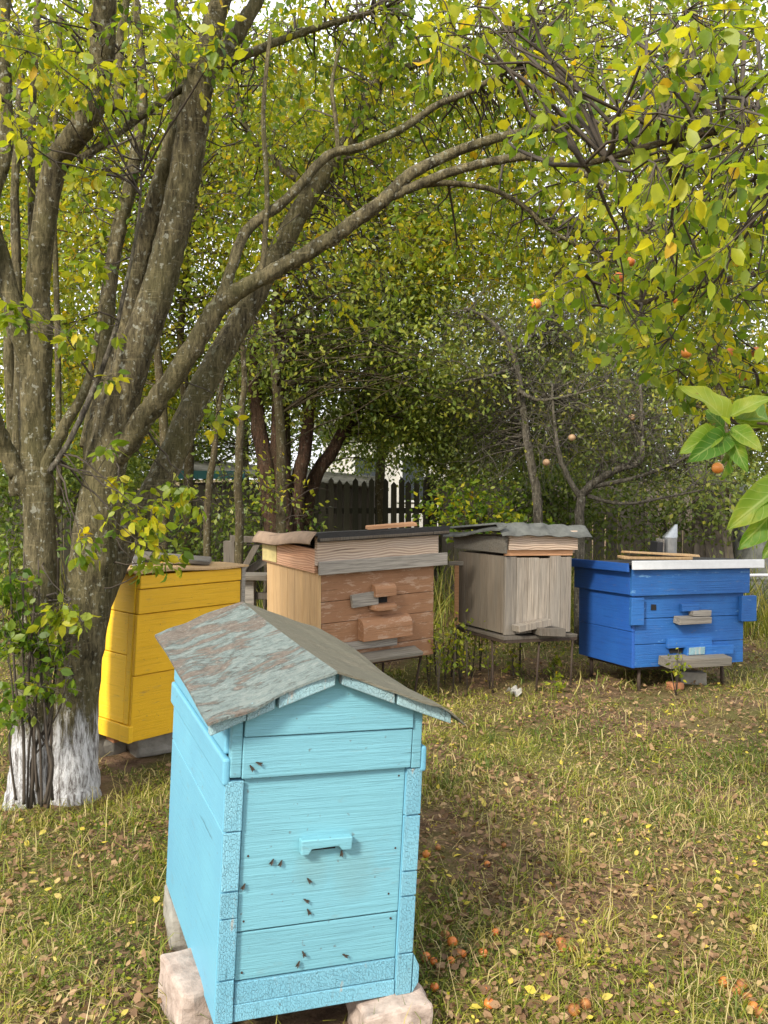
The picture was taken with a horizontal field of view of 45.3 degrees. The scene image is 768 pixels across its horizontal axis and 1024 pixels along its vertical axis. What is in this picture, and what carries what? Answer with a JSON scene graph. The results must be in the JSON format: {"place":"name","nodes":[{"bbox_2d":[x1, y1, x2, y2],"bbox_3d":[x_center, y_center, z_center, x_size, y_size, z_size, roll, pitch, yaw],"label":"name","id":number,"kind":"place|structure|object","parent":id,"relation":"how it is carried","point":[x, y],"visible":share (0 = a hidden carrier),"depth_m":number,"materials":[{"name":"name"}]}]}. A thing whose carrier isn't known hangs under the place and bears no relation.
{"place":"outdoors","nodes":[
{"label":"outdoors","id":0,"kind":"place"},
{"bbox_2d":[132,552,142,565],"bbox_3d":[-1.317,0.255,4.915,0.056,0.080,0.056,0,2,0],"label":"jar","id":1,"kind":"object","parent":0,"point":[135,557],"visible":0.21,"depth_m":4.89,"materials":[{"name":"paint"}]},
{"bbox_2d":[314,406,448,528],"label":"pale house","id":2,"kind":"structure","parent":0,"point":[396,478],"depth_m":17.47,"materials":[{"name":"paint"}]},
{"bbox_2d":[352,455,375,475],"bbox_3d":[-0.350,-0.633,17.462,0.500,0.900,0.047,0,2,0],"label":"window","id":3,"kind":"structure","parent":2,"relation":"in","point":[373,473],"depth_m":17.43,"materials":[{"name":"glass"}]},
{"bbox_2d":[400,459,425,501],"bbox_3d":[0.550,-0.633,17.462,0.500,0.900,0.047,0,2,0],"label":"window","id":4,"kind":"structure","parent":2,"relation":"in","point":[401,473],"depth_m":17.44,"materials":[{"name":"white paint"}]},
{"bbox_2d":[0,479,767,1023],"bbox_3d":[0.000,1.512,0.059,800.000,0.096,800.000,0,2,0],"label":"ground","id":5,"kind":"structure","parent":0,"point":[330,1015],"depth_m":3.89,"materials":[{"name":"plant"}]},
{"bbox_2d":[0,414,159,612],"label":"bush","id":6,"kind":"object","parent":5,"relation":"on","point":[70,479],"visible":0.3,"depth_m":9.19,"materials":[{"name":"green plant"}]},
{"bbox_2d":[0,0,201,488],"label":"leafy tree","id":7,"kind":"object","parent":5,"relation":"on","point":[36,183],"visible":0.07,"depth_m":9.63,"materials":[{"name":"green plant"}]},
{"bbox_2d":[98,734,126,757],"bbox_3d":[-1.550,1.258,5.065,0.217,0.164,0.214,2,3,40],"label":"stone block","id":8,"kind":"object","parent":5,"relation":"on","point":[106,746],"depth_m":4.98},
{"bbox_2d":[106,736,120,742],"bbox_3d":[-1.393,1.208,4.996,0.203,0.032,0.111,-6,3,-38],"label":"terracotta tile","id":9,"kind":"object","parent":8,"relation":"on","point":[112,740],"visible":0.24,"depth_m":4.91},
{"bbox_2d":[0,160,232,461],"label":"leafy tree","id":10,"kind":"object","parent":5,"relation":"on","point":[178,402],"visible":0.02,"depth_m":11.37,"materials":[{"name":"green plant"}]},
{"bbox_2d":[0,485,263,607],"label":"plank fence","id":11,"kind":"object","parent":5,"relation":"on","point":[201,492],"visible":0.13,"depth_m":10.54,"materials":[{"name":"wood"}]},
{"bbox_2d":[0,231,294,522],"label":"leafy tree","id":12,"kind":"object","parent":5,"relation":"on","point":[230,458],"visible":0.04,"depth_m":15.13,"materials":[{"name":"green plant"}]},
{"bbox_2d":[127,732,172,757],"bbox_3d":[-1.297,1.274,5.113,0.242,0.127,0.215,-2,3,-35],"label":"stone block","id":13,"kind":"object","parent":5,"relation":"on","point":[156,745],"depth_m":5.02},
{"bbox_2d":[163,884,187,950],"bbox_3d":[-0.660,1.341,3.069,0.140,0.128,0.284,-1,4,-18],"label":"stone","id":14,"kind":"object","parent":5,"relation":"on","point":[172,923],"visible":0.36,"depth_m":2.94,"materials":[{"name":"stone"}]},
{"bbox_2d":[158,948,212,1023],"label":"stone","id":15,"kind":"object","parent":5,"relation":"on","point":[181,987],"visible":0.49,"depth_m":2.50,"materials":[{"name":"stone"}]},
{"bbox_2d":[0,0,396,552],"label":"leafy tree","id":16,"kind":"object","parent":5,"relation":"on","point":[219,252],"visible":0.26,"depth_m":7.89,"materials":[{"name":"green plant"}]},
{"bbox_2d":[21,32,395,553],"bbox_3d":[-1.782,-1.919,9.692,4.360,6.060,2.890,0,2,0],"label":"leafy tree","id":17,"kind":"object","parent":5,"relation":"on","point":[168,355],"visible":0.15,"depth_m":9.45,"materials":[{"name":"green plant"}]},
{"bbox_2d":[0,255,419,526],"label":"leafy tree","id":18,"kind":"object","parent":5,"relation":"on","point":[322,439],"visible":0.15,"depth_m":13.92,"materials":[{"name":"green plant"}]},
{"bbox_2d":[157,282,304,556],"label":"sapling","id":19,"kind":"object","parent":5,"relation":"on","point":[209,495],"visible":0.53,"depth_m":7.59,"materials":[{"name":"green plant"}]},
{"bbox_2d":[136,475,336,609],"bbox_3d":[-1.435,0.375,9.336,2.182,1.519,1.286,0,2,0],"label":"bush","id":20,"kind":"object","parent":5,"relation":"on","point":[222,536],"visible":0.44,"depth_m":9.18,"materials":[{"name":"green plant"}]},
{"bbox_2d":[223,535,266,571],"bbox_3d":[-1.233,0.720,7.698,0.724,1.059,0.209,-1,2,-15],"label":"wooden trestle","id":21,"kind":"object","parent":5,"relation":"on","point":[228,549],"visible":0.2,"depth_m":7.61,"materials":[{"name":"wood"}]},
{"bbox_2d":[167,271,337,563],"bbox_3d":[-0.983,-0.333,7.105,1.203,3.121,1.315,1,2,16],"label":"sapling","id":22,"kind":"object","parent":5,"relation":"on","point":[238,485],"visible":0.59,"depth_m":6.99,"materials":[{"name":"green plant"}]},
{"bbox_2d":[245,572,266,605],"bbox_3d":[-0.718,0.867,6.637,0.708,0.850,0.245,0,2,0],"label":"plank stool","id":23,"kind":"object","parent":5,"relation":"on","point":[252,595],"visible":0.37,"depth_m":6.57,"materials":[{"name":"grey wood"}]},
{"bbox_2d":[178,460,374,553],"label":"garden shed","id":24,"kind":"structure","parent":5,"relation":"on","point":[200,470],"depth_m":12.61,"materials":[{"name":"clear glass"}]},
{"bbox_2d":[248,996,450,1023],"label":"front grass","id":25,"kind":"structure","parent":5,"relation":"on","point":[374,1009],"depth_m":2.45,"materials":[{"name":"plant"}]},
{"bbox_2d":[177,203,528,532],"bbox_3d":[-0.206,-0.929,8.367,3.049,4.189,2.059,0,2,0],"label":"leafy tree","id":26,"kind":"object","parent":5,"relation":"on","point":[278,383],"visible":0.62,"depth_m":8.23,"materials":[{"name":"green plant"}]},
{"bbox_2d":[192,248,518,532],"bbox_3d":[-0.277,-0.756,9.497,3.538,3.826,2.758,0,2,0],"label":"plum tree","id":27,"kind":"object","parent":5,"relation":"on","point":[347,427],"visible":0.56,"depth_m":9.03,"materials":[{"name":"green plant"}]},
{"bbox_2d":[291,475,439,600],"bbox_3d":[-0.229,0.365,11.042,1.799,1.615,0.166,0,2,-3],"label":"picket fence","id":28,"kind":"object","parent":5,"relation":"on","point":[363,511],"visible":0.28,"depth_m":10.95,"materials":[{"name":"wood"}]},
{"bbox_2d":[0,0,767,810],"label":"plum tree","id":29,"kind":"object","parent":5,"relation":"on","point":[54,738],"visible":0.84,"depth_m":4.29,"materials":[{"name":"green plant"}]},
{"bbox_2d":[0,538,767,642],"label":"tall grass","id":30,"kind":"structure","parent":5,"relation":"on","point":[761,621],"depth_m":9.35,"materials":[{"name":"plant"}]},
{"bbox_2d":[0,626,767,1023],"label":"fallen leaves","id":31,"kind":"object","parent":5,"relation":"on","point":[512,980],"visible":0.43,"depth_m":3.28,"materials":[{"name":"plant"}]},
{"bbox_2d":[0,636,767,1023],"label":"dry straw","id":32,"kind":"object","parent":5,"relation":"on","point":[74,844],"visible":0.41,"depth_m":3.23,"materials":[{"name":"beige plant"}]},
{"bbox_2d":[346,983,432,1023],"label":"stone","id":33,"kind":"object","parent":5,"relation":"on","point":[392,1009],"visible":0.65,"depth_m":2.48,"materials":[{"name":"stone"}]},
{"bbox_2d":[155,601,465,1023],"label":"beehive","id":34,"kind":"object","parent":33,"relation":"on","point":[323,727],"visible":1,"depth_m":2.45,"materials":[{"name":"blue wood"}]},
{"bbox_2d":[373,656,421,691],"bbox_3d":[-0.242,1.134,6.446,0.820,0.333,0.637,-1,3,-33],"label":"hive stand","id":35,"kind":"object","parent":5,"relation":"on","point":[417,673],"visible":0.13,"depth_m":6.38,"materials":[{"name":"metal"}]},
{"bbox_2d":[252,526,449,662],"bbox_3d":[-0.226,0.532,6.391,1.111,0.901,0.934,-2,5,-33],"label":"beehive","id":36,"kind":"object","parent":35,"relation":"on","point":[368,595],"visible":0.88,"depth_m":6.07,"materials":[{"name":"brown wood"}]},
{"bbox_2d":[365,522,416,529],"bbox_3d":[0.049,0.093,6.271,0.342,0.026,0.101,-5,4,-12],"label":"wooden strip","id":37,"kind":"object","parent":36,"relation":"on","point":[389,525],"visible":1,"depth_m":6.23,"materials":[{"name":"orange wood"}]},
{"bbox_2d":[219,0,581,524],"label":"leafy tree","id":38,"kind":"object","parent":5,"relation":"on","point":[379,483],"visible":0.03,"depth_m":10.92,"materials":[{"name":"green plant"}]},
{"bbox_2d":[422,850,430,857],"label":"plum","id":39,"kind":"object","parent":5,"relation":"on","point":[426,854],"visible":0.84,"depth_m":3.60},
{"bbox_2d":[417,632,436,685],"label":"weed","id":40,"kind":"object","parent":5,"relation":"on","point":[424,669],"visible":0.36,"depth_m":6.61,"materials":[{"name":"green plant"}]},
{"bbox_2d":[430,957,436,964],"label":"plum","id":41,"kind":"object","parent":5,"relation":"on","point":[433,961],"visible":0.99,"depth_m":2.85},
{"bbox_2d":[430,983,438,991],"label":"plum","id":42,"kind":"object","parent":5,"relation":"on","point":[435,985],"visible":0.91,"depth_m":2.71,"materials":[{"name":"food"}]},
{"bbox_2d":[433,624,442,675],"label":"weed","id":43,"kind":"object","parent":5,"relation":"on","point":[434,652],"visible":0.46,"depth_m":6.96,"materials":[{"name":"green plant"}]},
{"bbox_2d":[427,623,449,696],"bbox_3d":[0.357,1.015,6.367,0.172,0.515,0.161,2,3,43],"label":"weed","id":44,"kind":"object","parent":5,"relation":"on","point":[438,653],"visible":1,"depth_m":6.33,"materials":[{"name":"green plant"}]},
{"bbox_2d":[350,228,527,573],"bbox_3d":[1.034,-1.807,13.839,3.484,5.522,2.928,0,2,0],"label":"leafy tree","id":45,"kind":"object","parent":5,"relation":"on","point":[410,465],"visible":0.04,"depth_m":13.83,"materials":[{"name":"green plant"}]},
{"bbox_2d":[437,626,458,683],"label":"weed","id":46,"kind":"object","parent":5,"relation":"on","point":[447,653],"visible":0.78,"depth_m":6.70,"materials":[{"name":"green plant"}]},
{"bbox_2d":[447,956,454,963],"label":"plum","id":47,"kind":"object","parent":5,"relation":"on","point":[450,958],"visible":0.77,"depth_m":2.85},
{"bbox_2d":[447,936,456,946],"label":"plum","id":48,"kind":"object","parent":5,"relation":"on","point":[451,940],"visible":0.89,"depth_m":2.95,"materials":[{"name":"food"}]},
{"bbox_2d":[444,623,463,669],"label":"weed","id":49,"kind":"object","parent":5,"relation":"on","point":[459,636],"visible":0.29,"depth_m":7.08,"materials":[{"name":"green plant"}]},
{"bbox_2d":[444,612,469,692],"bbox_3d":[0.508,0.985,6.459,0.168,0.568,0.175,-1,2,-14],"label":"weed","id":50,"kind":"object","parent":5,"relation":"on","point":[454,665],"visible":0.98,"depth_m":6.45,"materials":[{"name":"green plant"}]},
{"bbox_2d":[455,948,461,957],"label":"plum","id":51,"kind":"object","parent":5,"relation":"on","point":[459,950],"visible":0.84,"depth_m":2.88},
{"bbox_2d":[450,617,472,682],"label":"weed","id":52,"kind":"object","parent":5,"relation":"on","point":[460,655],"visible":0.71,"depth_m":6.77,"materials":[{"name":"green plant"}]},
{"bbox_2d":[454,609,474,695],"bbox_3d":[0.568,0.963,6.370,0.122,0.619,0.170,-1,3,-28],"label":"weed","id":53,"kind":"object","parent":5,"relation":"on","point":[466,650],"visible":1,"depth_m":6.36,"materials":[{"name":"green plant"}]},
{"bbox_2d":[458,623,484,678],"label":"weed","id":54,"kind":"object","parent":5,"relation":"on","point":[474,644],"visible":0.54,"depth_m":6.86,"materials":[{"name":"green plant"}]},
{"bbox_2d":[228,1,727,471],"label":"leafy tree","id":55,"kind":"object","parent":5,"relation":"on","point":[465,269],"visible":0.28,"depth_m":8.90,"materials":[{"name":"green plant"}]},
{"bbox_2d":[471,637,488,670],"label":"weed","id":56,"kind":"object","parent":5,"relation":"on","point":[480,655],"visible":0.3,"depth_m":7.10,"materials":[{"name":"green plant"}]},
{"bbox_2d":[478,948,487,957],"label":"plum","id":57,"kind":"object","parent":5,"relation":"on","point":[485,951],"visible":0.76,"depth_m":2.89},
{"bbox_2d":[405,460,569,553],"bbox_3d":[1.020,0.303,8.858,1.648,1.698,1.210,0,2,0],"label":"bush","id":58,"kind":"object","parent":5,"relation":"on","point":[464,512],"visible":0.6,"depth_m":8.76,"materials":[{"name":"green plant"}]},
{"bbox_2d":[483,998,492,1009],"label":"plum","id":59,"kind":"object","parent":5,"relation":"on","point":[486,1002],"visible":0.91,"depth_m":2.63,"materials":[{"name":"food"}]},
{"bbox_2d":[476,621,503,688],"bbox_3d":[0.756,0.981,6.562,0.145,0.566,0.182,-2,3,-37],"label":"weed","id":60,"kind":"object","parent":5,"relation":"on","point":[486,662],"visible":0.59,"depth_m":6.56,"materials":[{"name":"green plant"}]},
{"bbox_2d":[502,643,522,679],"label":"weed","id":61,"kind":"object","parent":5,"relation":"on","point":[513,663],"visible":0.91,"depth_m":6.75,"materials":[{"name":"green plant"}]},
{"bbox_2d":[450,627,576,692],"bbox_3d":[0.931,1.073,6.719,0.637,0.431,0.778,-1,2,-23],"label":"rod stand","id":62,"kind":"object","parent":5,"relation":"on","point":[492,639],"visible":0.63,"depth_m":6.44,"materials":[{"name":"metal"}]},
{"bbox_2d":[443,522,591,639],"bbox_3d":[0.961,0.473,6.735,0.755,0.807,0.920,1,0,-23],"label":"beehive","id":63,"kind":"object","parent":62,"relation":"on","point":[514,580],"visible":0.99,"depth_m":6.44,"materials":[{"name":"grey wood"}]},
{"bbox_2d":[449,561,463,627],"bbox_3d":[0.540,0.619,6.906,0.110,0.500,0.040,0,2,0],"label":"wooden strip","id":64,"kind":"object","parent":63,"relation":"on","point":[456,585],"visible":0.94,"depth_m":6.90,"materials":[{"name":"orange wood"}]},
{"bbox_2d":[506,685,521,696],"bbox_3d":[0.896,1.226,6.317,0.085,0.066,0.060,10,19,-20],"label":"litter scrap","id":65,"kind":"object","parent":5,"relation":"on","point":[515,690],"visible":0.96,"depth_m":6.31,"materials":[{"name":"paper"}]},
{"bbox_2d":[403,265,659,522],"bbox_3d":[1.477,-0.634,8.900,2.583,3.568,2.338,0,2,0],"label":"apple tree","id":66,"kind":"object","parent":5,"relation":"on","point":[523,436],"visible":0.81,"depth_m":8.63,"materials":[{"name":"green plant"}]},
{"bbox_2d":[543,646,567,675],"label":"weed","id":67,"kind":"object","parent":5,"relation":"on","point":[555,658],"visible":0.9,"depth_m":6.87,"materials":[{"name":"green plant"}]},
{"bbox_2d":[544,670,567,692],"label":"weed","id":68,"kind":"object","parent":5,"relation":"on","point":[560,687],"visible":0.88,"depth_m":6.31,"materials":[{"name":"green plant"}]},
{"bbox_2d":[482,437,631,538],"bbox_3d":[1.819,0.123,9.977,1.601,1.976,1.319,2,3,41],"label":"bush","id":69,"kind":"object","parent":5,"relation":"on","point":[551,507],"visible":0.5,"depth_m":9.86,"materials":[{"name":"green plant"}]},
{"bbox_2d":[556,937,565,945],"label":"plum","id":70,"kind":"object","parent":5,"relation":"on","point":[559,939],"visible":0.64,"depth_m":2.98,"materials":[{"name":"food"}]},
{"bbox_2d":[558,943,566,952],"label":"plum","id":71,"kind":"object","parent":5,"relation":"on","point":[563,945],"visible":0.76,"depth_m":2.94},
{"bbox_2d":[568,1003,580,1016],"bbox_3d":[0.534,1.398,2.583,0.037,0.035,0.036,20,45,25],"label":"plum","id":72,"kind":"object","parent":5,"relation":"on","point":[571,1008],"visible":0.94,"depth_m":2.57,"materials":[{"name":"food"}]},
{"bbox_2d":[403,224,763,505],"bbox_3d":[2.828,-1.620,12.815,5.263,5.240,3.350,0,2,0],"label":"leafy tree","id":73,"kind":"object","parent":5,"relation":"on","point":[601,373],"visible":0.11,"depth_m":12.44,"materials":[{"name":"green plant"}]},
{"bbox_2d":[580,998,591,1009],"bbox_3d":[0.573,1.398,2.614,0.033,0.031,0.032,22,-19,12],"label":"plum","id":74,"kind":"object","parent":5,"relation":"on","point":[587,1002],"visible":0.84,"depth_m":2.60,"materials":[{"name":"food"}]},
{"bbox_2d":[409,0,767,431],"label":"plum tree","id":75,"kind":"object","parent":5,"relation":"on","point":[630,134],"visible":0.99,"depth_m":2.16,"materials":[{"name":"green plant"}]},
{"bbox_2d":[531,299,540,308],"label":"plum","id":76,"kind":"object","parent":75,"relation":"hanging from","point":[537,303],"visible":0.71,"depth_m":3.16,"materials":[{"name":"food"}]},
{"bbox_2d":[628,257,634,265],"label":"plum","id":77,"kind":"object","parent":75,"relation":"hanging from","point":[631,262],"visible":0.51,"depth_m":3.25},
{"bbox_2d":[681,349,691,357],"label":"plum","id":78,"kind":"object","parent":75,"relation":"hanging from","point":[685,354],"visible":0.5,"depth_m":3.17,"materials":[{"name":"food"}]},
{"bbox_2d":[711,462,723,473],"bbox_3d":[1.050,-0.139,2.897,0.036,0.035,0.037,11,36,29],"label":"plum","id":79,"kind":"object","parent":75,"relation":"hanging from","point":[717,467],"visible":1,"depth_m":2.88,"materials":[{"name":"food"}]},
{"bbox_2d":[438,480,757,599],"bbox_3d":[2.587,0.402,10.839,3.923,1.559,0.168,0,2,11],"label":"board fence","id":80,"kind":"object","parent":5,"relation":"on","point":[446,547],"visible":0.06,"depth_m":10.75,"materials":[{"name":"wood"}]},
{"bbox_2d":[471,0,767,515],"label":"leafy tree","id":81,"kind":"object","parent":5,"relation":"on","point":[735,287],"visible":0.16,"depth_m":9.98,"materials":[{"name":"green plant"}]},
{"bbox_2d":[496,324,745,643],"bbox_3d":[2.055,-0.331,8.376,2.033,3.010,2.154,-1,3,-27],"label":"apple tree","id":82,"kind":"object","parent":5,"relation":"on","point":[640,439],"visible":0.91,"depth_m":8.17,"materials":[{"name":"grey plant"}]},
{"bbox_2d":[543,459,549,465],"bbox_3d":[1.428,-0.436,8.089,0.065,0.062,0.063,-17,16,-34],"label":"apple","id":83,"kind":"object","parent":82,"relation":"hanging from","point":[546,462],"visible":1,"depth_m":8.07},
{"bbox_2d":[568,434,575,440],"bbox_3d":[1.651,-0.653,8.081,0.065,0.061,0.063,4,5,37],"label":"apple","id":84,"kind":"object","parent":82,"relation":"hanging from","point":[571,437],"visible":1,"depth_m":8.06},
{"bbox_2d":[503,220,767,521],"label":"leafy tree","id":85,"kind":"object","parent":5,"relation":"on","point":[756,472],"visible":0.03,"depth_m":14.74,"materials":[{"name":"green plant"}]},
{"bbox_2d":[509,453,767,557],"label":"bush","id":86,"kind":"object","parent":5,"relation":"on","point":[665,520],"visible":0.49,"depth_m":9.74,"materials":[{"name":"green plant"}]},
{"bbox_2d":[542,172,767,483],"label":"leafy tree","id":87,"kind":"object","parent":5,"relation":"on","point":[763,438],"visible":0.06,"depth_m":13.13,"materials":[{"name":"green plant"}]},
{"bbox_2d":[587,656,732,690],"bbox_3d":[2.054,1.177,6.860,0.880,0.213,0.602,-1,2,-20],"label":"stand","id":88,"kind":"object","parent":5,"relation":"on","point":[658,667],"visible":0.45,"depth_m":6.63,"materials":[{"name":"metal"}]},
{"bbox_2d":[571,557,764,668],"bbox_3d":[2.087,0.714,6.839,1.151,0.749,0.908,0,0,-20],"label":"beehive","id":89,"kind":"object","parent":88,"relation":"on","point":[699,611],"visible":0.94,"depth_m":6.53,"materials":[{"name":"blue paint"}]},
{"bbox_2d":[617,555,692,559],"bbox_3d":[1.956,0.332,6.632,0.525,0.026,0.126,1,1,-8],"label":"roof plank","id":90,"kind":"object","parent":89,"relation":"on","point":[655,557],"visible":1,"depth_m":6.59,"materials":[{"name":"wood"}]},
{"bbox_2d":[621,551,699,556],"bbox_3d":[2.001,0.303,6.659,0.564,0.022,0.136,4,0,-14],"label":"roof plank","id":91,"kind":"object","parent":90,"relation":"on","point":[669,554],"visible":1,"depth_m":6.61,"materials":[{"name":"wood"}]},
{"bbox_2d":[649,524,677,555],"bbox_3d":[2.094,0.221,6.855,0.198,0.255,0.112,-1,4,-15],"label":"bee smoker","id":92,"kind":"object","parent":89,"relation":"on","point":[667,543],"visible":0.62,"depth_m":6.82,"materials":[{"name":"metal"}]},
{"bbox_2d":[666,681,683,690],"bbox_3d":[2.050,1.223,6.478,0.106,0.055,0.086,-1,2,-20],"label":"brick","id":93,"kind":"object","parent":5,"relation":"on","point":[669,684],"visible":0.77,"depth_m":6.45,"materials":[{"name":"brick"}]},
{"bbox_2d":[660,643,691,695],"bbox_3d":[1.999,1.081,6.321,0.149,0.386,0.179,-1,2,-20],"label":"weed","id":94,"kind":"object","parent":5,"relation":"on","point":[677,671],"visible":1,"depth_m":6.30,"materials":[{"name":"green plant"}]},
{"bbox_2d":[677,670,706,684],"bbox_3d":[2.229,1.198,6.665,0.195,0.102,0.104,0,2,0],"label":"stone block","id":95,"kind":"object","parent":5,"relation":"on","point":[691,676],"depth_m":6.62,"materials":[{"name":"stone"}]},
{"bbox_2d":[692,465,733,557],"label":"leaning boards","id":96,"kind":"object","parent":5,"relation":"on","point":[697,549],"visible":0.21,"depth_m":9.78,"materials":[{"name":"wood"}]},
{"bbox_2d":[676,386,767,558],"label":"apple tree","id":97,"kind":"object","parent":5,"relation":"on","point":[705,441],"visible":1,"depth_m":1.05,"materials":[{"name":"green plant"}]},
{"bbox_2d":[718,976,728,987],"bbox_3d":[1.013,1.401,2.741,0.033,0.032,0.034,-25,-18,1],"label":"plum","id":98,"kind":"object","parent":5,"relation":"on","point":[723,978],"visible":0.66,"depth_m":2.73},
{"bbox_2d":[730,984,741,995],"bbox_3d":[1.029,1.399,2.689,0.034,0.032,0.033,17,-21,21],"label":"plum","id":99,"kind":"object","parent":5,"relation":"on","point":[738,989],"visible":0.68,"depth_m":2.68,"materials":[{"name":"food"}]},
{"bbox_2d":[736,978,747,989],"bbox_3d":[1.059,1.396,2.719,0.033,0.032,0.034,-14,-32,26],"label":"plum","id":100,"kind":"object","parent":5,"relation":"on","point":[739,981],"visible":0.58,"depth_m":2.71,"materials":[{"name":"food"}]},
{"bbox_2d":[742,992,753,1003],"bbox_3d":[1.046,1.397,2.643,0.034,0.032,0.033,0,-21,-26],"label":"plum","id":101,"kind":"object","parent":5,"relation":"on","point":[748,994],"visible":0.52,"depth_m":2.64,"materials":[{"name":"food"}]},
{"bbox_2d":[733,484,767,615],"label":"bush","id":102,"kind":"object","parent":5,"relation":"on","point":[747,553],"visible":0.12,"depth_m":9.61,"materials":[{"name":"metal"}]},
{"bbox_2d":[748,1001,757,1010],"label":"plum","id":103,"kind":"object","parent":5,"relation":"on","point":[754,1004],"visible":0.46,"depth_m":2.59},
{"bbox_2d":[750,574,767,576],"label":"white rail","id":104,"kind":"object","parent":5,"relation":"on","point":[758,575],"visible":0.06,"depth_m":8.06,"materials":[{"name":"paint"}]},
{"bbox_2d":[754,1006,765,1018],"bbox_3d":[1.049,1.398,2.568,0.034,0.032,0.033,-2,-24,-13],"label":"plum","id":105,"kind":"object","parent":5,"relation":"on","point":[757,1012],"visible":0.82,"depth_m":2.56,"materials":[{"name":"food"}]},
{"bbox_2d":[0,0,767,478],"label":"sky","id":106,"kind":"structure","parent":0,"point":[418,16],"materials":[{"name":"white"}]},
{"bbox_3d":[-1.227,1.240,5.480,0.218,0.160,0.215,2,3,40],"label":"stone block","id":107,"kind":"object","parent":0,"visible":0},
{"bbox_2d":[98,562,248,743],"bbox_3d":[-1.272,0.730,5.185,0.600,0.891,0.789,4,3,38],"label":"beehive","id":108,"kind":"object","parent":107,"relation":"on","point":[137,680],"visible":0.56,"depth_m":4.84,"materials":[{"name":"yellow paint"}]},
{"bbox_2d":[136,551,211,564],"bbox_3d":[-1.261,0.259,5.297,0.528,0.024,0.187,6,5,-8],"label":"weathered board","id":109,"kind":"object","parent":108,"relation":"on","point":[204,560],"visible":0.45,"depth_m":5.27,"materials":[{"name":"grey wood"}]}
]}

